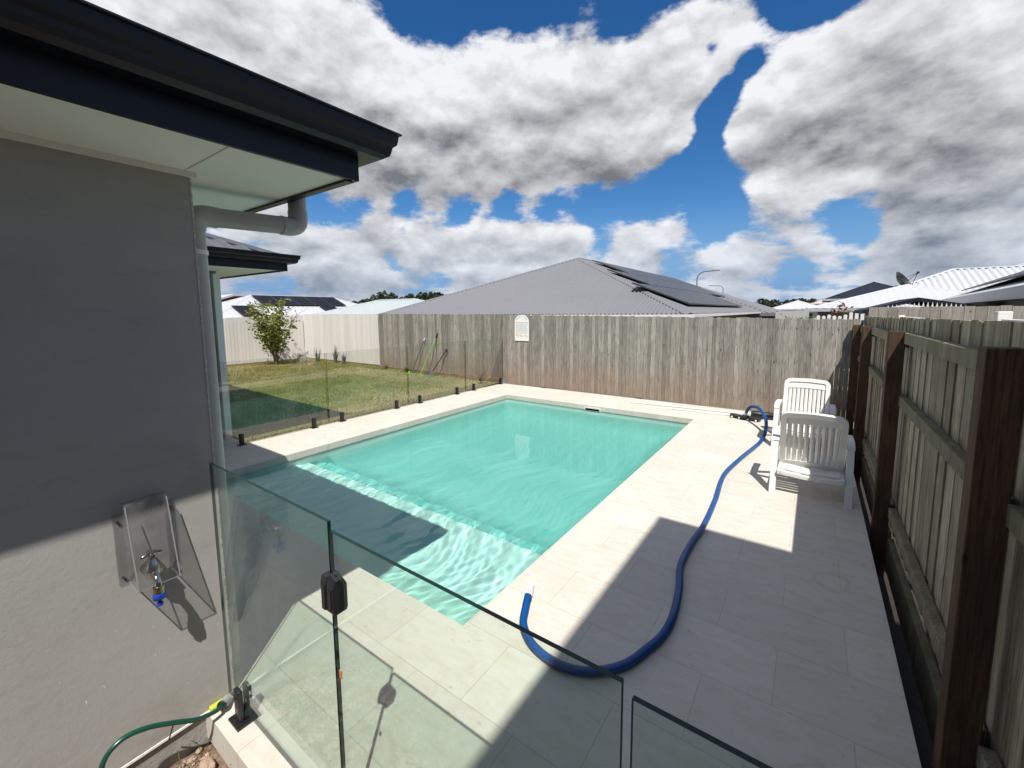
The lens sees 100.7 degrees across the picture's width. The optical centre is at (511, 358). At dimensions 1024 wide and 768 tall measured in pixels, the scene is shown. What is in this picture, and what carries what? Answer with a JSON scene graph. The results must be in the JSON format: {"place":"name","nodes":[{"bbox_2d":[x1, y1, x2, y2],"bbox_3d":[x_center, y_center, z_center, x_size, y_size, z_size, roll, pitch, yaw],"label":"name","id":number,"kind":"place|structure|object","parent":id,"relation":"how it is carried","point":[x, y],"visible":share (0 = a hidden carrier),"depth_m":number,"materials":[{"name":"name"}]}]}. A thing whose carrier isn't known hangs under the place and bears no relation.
{"place":"outdoors","nodes":[
{"label":"outdoors","id":0,"kind":"place"},
{"bbox_2d":[169,741,228,767],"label":"soil","id":1,"kind":"structure","parent":0,"point":[216,757],"depth_m":1.93,"materials":[{"name":"brown soil"}]},
{"bbox_2d":[179,747,209,767],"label":"rubble","id":2,"kind":"object","parent":1,"relation":"on","point":[198,751],"visible":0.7,"depth_m":1.92,"materials":[{"name":"beige stone"}]},
{"bbox_2d":[177,737,230,767],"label":"weeds","id":3,"kind":"object","parent":1,"relation":"on","point":[191,757],"visible":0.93,"depth_m":1.88,"materials":[{"name":"plant"}]},
{"bbox_2d":[198,756,215,767],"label":"rock","id":4,"kind":"object","parent":1,"relation":"on","point":[206,761],"visible":1,"depth_m":1.87,"materials":[{"name":"beige stone"}]},
{"bbox_2d":[221,294,349,301],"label":"house","id":5,"kind":"structure","parent":0,"point":[226,297],"depth_m":42.35,"materials":[{"name":"white metal"}]},
{"bbox_2d":[222,295,355,363],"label":"house","id":6,"kind":"structure","parent":0,"point":[236,307],"depth_m":25.73,"materials":[{"name":"white metal"}]},
{"bbox_2d":[227,358,498,442],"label":"lawn","id":7,"kind":"structure","parent":0,"point":[257,428],"depth_m":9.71,"materials":[{"name":"green plant"}]},
{"bbox_2d":[244,297,300,364],"bbox_3d":[-8.113,-0.873,14.387,1.881,2.418,1.688,4,8,35],"label":"lime tree","id":8,"kind":"object","parent":7,"relation":"on","point":[265,327],"visible":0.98,"depth_m":14.34,"materials":[{"name":"green plant"}]},
{"bbox_2d":[223,314,379,366],"bbox_3d":[-8.365,-0.286,12.325,4.610,1.932,7.308,4,8,35],"label":"paling fence","id":9,"kind":"object","parent":7,"relation":"on","point":[348,334],"visible":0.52,"depth_m":15.02,"materials":[{"name":"beige wood"}]},
{"bbox_2d":[297,354,307,360],"bbox_3d":[-7.845,0.000,15.871,0.400,0.270,0.200,4,8,35],"label":"concrete block","id":10,"kind":"object","parent":7,"relation":"on","point":[301,357],"depth_m":15.78,"materials":[{"name":"grey concrete"}]},
{"bbox_2d":[313,349,320,361],"bbox_3d":[-7.061,-0.135,15.362,0.350,0.617,0.322,-3,7,-19],"label":"seedling","id":11,"kind":"object","parent":7,"relation":"on","point":[317,356],"visible":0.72,"depth_m":15.35,"materials":[{"name":"plant"}]},
{"bbox_2d":[333,345,338,362],"bbox_3d":[-6.165,-0.155,14.935,0.463,0.735,0.307,14,16,67],"label":"seedling","id":12,"kind":"object","parent":7,"relation":"on","point":[335,356],"visible":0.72,"depth_m":14.93,"materials":[{"name":"plant"}]},
{"bbox_2d":[341,354,346,363],"bbox_3d":[-5.798,0.023,14.591,0.246,0.449,0.195,-3,7,-20],"label":"seedling","id":13,"kind":"object","parent":7,"relation":"on","point":[343,359],"visible":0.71,"depth_m":14.58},
{"bbox_2d":[410,338,424,372],"bbox_3d":[-2.875,-0.060,12.723,0.620,1.097,0.123,2,7,20],"label":"broom","id":14,"kind":"object","parent":7,"relation":"on","point":[417,356],"visible":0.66,"depth_m":12.73,"materials":[{"name":"teal metal"}]},
{"bbox_2d":[420,333,437,375],"bbox_3d":[-2.493,-0.101,12.296,0.709,1.229,0.211,0,6,1],"label":"rake","id":15,"kind":"object","parent":7,"relation":"on","point":[428,354],"visible":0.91,"depth_m":12.34,"materials":[{"name":"green plastic"}]},
{"bbox_2d":[428,349,447,376],"bbox_3d":[-2.129,0.158,12.149,0.606,0.840,0.162,-1,6,-5],"label":"shovel","id":16,"kind":"object","parent":7,"relation":"on","point":[431,372],"visible":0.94,"depth_m":12.15,"materials":[{"name":"grey metal"}]},
{"bbox_2d":[475,371,487,383],"bbox_3d":[-0.758,0.473,10.971,0.396,0.404,0.476,-2,6,-15],"label":"spiky weed","id":17,"kind":"object","parent":7,"relation":"on","point":[480,380],"visible":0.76,"depth_m":10.97,"materials":[{"name":"green plant"}]},
{"bbox_2d":[314,298,424,352],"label":"house","id":18,"kind":"structure","parent":0,"point":[378,306],"depth_m":21.87,"materials":[{"name":"white metal"}]},
{"bbox_2d":[85,0,1023,303],"label":"sky","id":19,"kind":"structure","parent":0,"point":[786,149],"materials":[{"name":"white"}]},
{"bbox_2d":[206,383,920,767],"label":"paving","id":20,"kind":"structure","parent":0,"point":[774,649],"depth_m":2.42,"materials":[{"name":"beige stone"}]},
{"bbox_2d":[99,694,231,767],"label":"garden hose","id":21,"kind":"object","parent":20,"relation":"on","point":[222,705],"visible":1,"depth_m":1.76,"materials":[{"name":"teal rubber"}]},
{"bbox_2d":[0,0,401,767],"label":"house","id":22,"kind":"structure","parent":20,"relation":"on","point":[136,158],"depth_m":1.62,"materials":[{"name":"paint"}]},
{"bbox_2d":[115,496,180,592],"bbox_3d":[-1.473,0.743,1.732,0.122,0.340,0.200,4,8,35],"label":"tap cover","id":23,"kind":"object","parent":22,"relation":"attached to","point":[174,557],"visible":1,"depth_m":1.71,"materials":[{"name":"clear plastic"}]},
{"bbox_2d":[140,549,165,606],"bbox_3d":[-1.469,0.896,1.742,0.138,0.211,0.074,4,8,35],"label":"outdoor tap","id":24,"kind":"object","parent":22,"relation":"attached to","point":[151,567],"visible":1,"depth_m":1.72,"materials":[{"name":"silver metal"}]},
{"bbox_2d":[209,698,223,710],"bbox_3d":[-1.391,1.641,2.017,0.029,0.018,0.081,4,8,35],"label":"connector","id":25,"kind":"object","parent":20,"relation":"on","point":[213,706],"visible":0.39,"depth_m":2.00,"materials":[{"name":"yellow plastic"}]},
{"bbox_2d":[218,353,327,445],"bbox_3d":[-3.587,0.596,6.335,0.100,1.200,1.748,4,8,35],"label":"glass fence panel","id":26,"kind":"object","parent":20,"relation":"on","point":[241,442],"visible":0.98,"depth_m":6.43,"materials":[{"name":"teal"}]},
{"bbox_2d":[209,463,341,767],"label":"glass fence panel","id":27,"kind":"object","parent":20,"relation":"on","point":[247,712],"visible":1,"depth_m":1.92,"materials":[{"name":"teal"}]},
{"bbox_2d":[321,530,623,767],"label":"glass gate","id":28,"kind":"structure","parent":27,"relation":"attached to","point":[334,597],"depth_m":1.35,"materials":[{"name":"teal"}]},
{"bbox_2d":[326,346,407,421],"bbox_3d":[-2.575,0.435,7.749,0.100,1.200,1.696,4,8,35],"label":"glass fence panel","id":29,"kind":"object","parent":20,"relation":"on","point":[397,405],"visible":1,"depth_m":7.39,"materials":[{"name":"teal"}]},
{"bbox_2d":[407,341,465,403],"bbox_3d":[-1.580,0.277,9.138,0.100,1.200,1.688,4,8,35],"label":"glass fence panel","id":30,"kind":"object","parent":20,"relation":"on","point":[420,396],"visible":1,"depth_m":8.74,"materials":[{"name":"teal"}]},
{"bbox_2d":[465,337,502,390],"bbox_3d":[-0.659,0.131,10.424,0.100,1.200,1.441,4,8,35],"label":"glass fence panel","id":31,"kind":"object","parent":20,"relation":"on","point":[473,384],"visible":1,"depth_m":10.38,"materials":[{"name":"teal"}]},
{"bbox_2d":[584,407,600,410],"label":"swimming pool","id":32,"kind":"structure","parent":20,"relation":"in","point":[595,409],"depth_m":8.36,"materials":[{"name":"plastic"}]},
{"bbox_2d":[226,398,688,624],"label":"water","id":33,"kind":"structure","parent":32,"relation":"in","point":[484,505],"depth_m":4.67,"materials":[{"name":"teal liquid"}]},
{"bbox_2d":[519,405,767,676],"bbox_3d":[2.238,1.190,4.597,0.846,0.309,6.329,5,8,40],"label":"pool hose","id":34,"kind":"object","parent":20,"relation":"on","point":[639,654],"visible":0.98,"depth_m":2.48,"materials":[{"name":"blue plastic"}]},
{"bbox_2d":[631,401,750,414],"bbox_3d":[3.845,0.973,7.752,3.338,0.032,0.032,3,7,31],"label":"telescopic pole","id":35,"kind":"object","parent":20,"relation":"on","point":[688,407],"visible":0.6,"depth_m":8.03,"materials":[{"name":"white metal"}]},
{"bbox_2d":[667,407,729,415],"bbox_3d":[3.470,0.983,7.725,1.250,0.024,0.024,4,7,34],"label":"telescopic pole","id":36,"kind":"object","parent":20,"relation":"on","point":[699,411],"visible":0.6,"depth_m":7.74,"materials":[{"name":"white metal"}]},
{"bbox_2d":[630,695,771,767],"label":"glass fence panel","id":37,"kind":"object","parent":20,"relation":"on","point":[723,745],"visible":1,"depth_m":0.73,"materials":[{"name":"teal"}]},
{"bbox_2d":[730,412,761,421],"bbox_3d":[3.982,0.990,7.251,0.228,0.108,0.490,-6,8,-40],"label":"vacuum head","id":38,"kind":"object","parent":20,"relation":"on","point":[747,417],"visible":0.98,"depth_m":7.17},
{"bbox_2d":[771,378,835,455],"bbox_3d":[4.017,0.758,5.832,0.674,0.877,0.760,4,8,37],"label":"reclining chair","id":39,"kind":"object","parent":20,"relation":"on","point":[806,384],"visible":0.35,"depth_m":6.00,"materials":[{"name":"white plastic"}]},
{"bbox_2d":[769,411,854,508],"bbox_3d":[3.091,0.932,4.378,0.674,0.857,0.700,4,8,35],"label":"reclining chair","id":40,"kind":"object","parent":20,"relation":"on","point":[842,473],"visible":1,"depth_m":4.23,"materials":[{"name":"white plastic"}]},
{"bbox_2d":[696,270,719,285],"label":"street lamp","id":41,"kind":"object","parent":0,"point":[702,272],"visible":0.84,"depth_m":55.17,"materials":[{"name":"grey metal"}]},
{"bbox_2d":[751,411,781,420],"bbox_3d":[4.674,1.002,7.061,1.224,0.124,0.168,4,7,34],"label":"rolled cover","id":42,"kind":"object","parent":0,"point":[758,414],"visible":0.2,"depth_m":7.26,"materials":[{"name":"black plastic"}]},
{"bbox_2d":[702,335,853,428],"bbox_3d":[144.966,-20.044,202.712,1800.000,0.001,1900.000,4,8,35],"label":"ground","id":43,"kind":"structure","parent":0,"point":[774,394],"depth_m":14.01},
{"bbox_2d":[351,290,445,303],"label":"woods","id":44,"kind":"object","parent":43,"relation":"on","point":[419,295],"visible":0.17,"depth_m":182.70,"materials":[{"name":"green plant"}]},
{"bbox_2d":[379,257,760,405],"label":"house","id":45,"kind":"structure","parent":43,"relation":"on","point":[579,286],"depth_m":13.94,"materials":[{"name":"grey metal"}]},
{"bbox_2d":[378,314,863,417],"bbox_3d":[0.672,0.372,10.499,12.260,2.984,0.210,4,8,35],"label":"paling fence","id":46,"kind":"object","parent":43,"relation":"on","point":[592,354],"visible":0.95,"depth_m":8.94,"materials":[{"name":"grey wood"}]},
{"bbox_2d":[515,315,528,340],"bbox_3d":[0.243,-0.754,10.595,0.426,0.650,0.009,4,8,35],"label":"safety sign","id":47,"kind":"object","parent":46,"relation":"attached to","point":[521,327],"visible":1,"depth_m":10.59,"materials":[{"name":"white plastic"}]},
{"bbox_2d":[699,286,781,368],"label":"house","id":48,"kind":"structure","parent":43,"relation":"on","point":[767,311],"depth_m":23.25,"materials":[{"name":"grey metal"}]},
{"bbox_2d":[755,298,818,307],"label":"woods","id":49,"kind":"object","parent":43,"relation":"on","point":[771,303],"visible":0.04,"depth_m":209.46,"materials":[{"name":"green plant"}]},
{"bbox_2d":[776,309,813,371],"bbox_3d":[11.481,-0.425,16.904,1.470,3.139,1.191,0,6,7],"label":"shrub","id":50,"kind":"object","parent":43,"relation":"on","point":[796,317],"visible":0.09,"depth_m":16.81,"materials":[{"name":"plant"}]},
{"bbox_2d":[817,312,864,384],"bbox_3d":[12.982,-0.345,16.641,1.810,2.906,0.060,4,8,35],"label":"picket fence","id":51,"kind":"object","parent":43,"relation":"on","point":[845,316],"visible":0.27,"depth_m":16.48,"materials":[{"name":"white"}]},
{"bbox_2d":[830,301,865,379],"bbox_3d":[13.789,-0.640,17.348,1.774,3.435,1.564,4,8,35],"label":"shrub","id":52,"kind":"object","parent":43,"relation":"on","point":[839,308],"visible":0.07,"depth_m":17.40,"materials":[{"name":"brown plant"}]},
{"bbox_2d":[804,284,965,373],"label":"house","id":53,"kind":"structure","parent":43,"relation":"on","point":[907,291],"depth_m":19.23,"materials":[{"name":"white metal"}]},
{"bbox_2d":[895,271,919,286],"bbox_3d":[20.326,-3.792,21.967,0.873,1.404,0.963,2,7,19],"label":"satellite dish","id":54,"kind":"object","parent":53,"relation":"on","point":[901,278],"visible":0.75,"depth_m":22.08,"materials":[{"name":"black metal"}]},
{"bbox_2d":[863,305,1023,448],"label":"paling fence","id":55,"kind":"object","parent":43,"relation":"on","point":[960,312],"visible":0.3,"depth_m":6.20,"materials":[{"name":"beige wood"}]},
{"bbox_2d":[900,265,1023,291],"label":"house","id":56,"kind":"structure","parent":43,"relation":"on","point":[959,279],"depth_m":22.38,"materials":[{"name":"white metal"}]},
{"bbox_2d":[775,310,808,380],"bbox_3d":[11.940,-0.543,18.192,1.160,2.980,1.000,4,8,35],"label":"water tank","id":57,"kind":"object","parent":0,"point":[796,313],"visible":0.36,"depth_m":17.66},
{"bbox_2d":[773,300,817,325],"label":"house","id":58,"kind":"structure","parent":0,"point":[797,305],"depth_m":62.04,"materials":[{"name":"white metal"}]},
{"bbox_2d":[810,300,828,304],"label":"house","id":59,"kind":"structure","parent":0,"point":[818,302],"depth_m":71.42,"materials":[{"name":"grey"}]},
{"bbox_2d":[822,282,893,301],"bbox_3d":[26.608,-3.109,31.544,5.800,4.986,7.700,4,8,35],"label":"solar panel","id":60,"kind":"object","parent":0,"point":[869,288],"depth_m":29.79,"materials":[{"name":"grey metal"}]},
{"bbox_2d":[856,449,940,767],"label":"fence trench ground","id":61,"kind":"structure","parent":0,"point":[923,741],"depth_m":2.77,"materials":[{"name":"soil"}]},
{"bbox_2d":[845,316,1023,767],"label":"paling fence","id":62,"kind":"object","parent":61,"relation":"on","point":[937,420],"visible":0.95,"depth_m":2.12,"materials":[{"name":"brown wood"}]},
{"bbox_2d":[898,311,1023,321],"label":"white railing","id":63,"kind":"object","parent":61,"relation":"on","point":[1003,315],"visible":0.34,"depth_m":2.83,"materials":[{"name":"white"}]},
{"bbox_2d":[854,297,977,317],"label":"roof","id":64,"kind":"structure","parent":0,"point":[922,302],"depth_m":11.09,"materials":[{"name":"grey metal"}]},
{"bbox_2d":[942,271,1023,318],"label":"house","id":65,"kind":"structure","parent":0,"point":[1009,290],"depth_m":9.89,"materials":[{"name":"white metal"}]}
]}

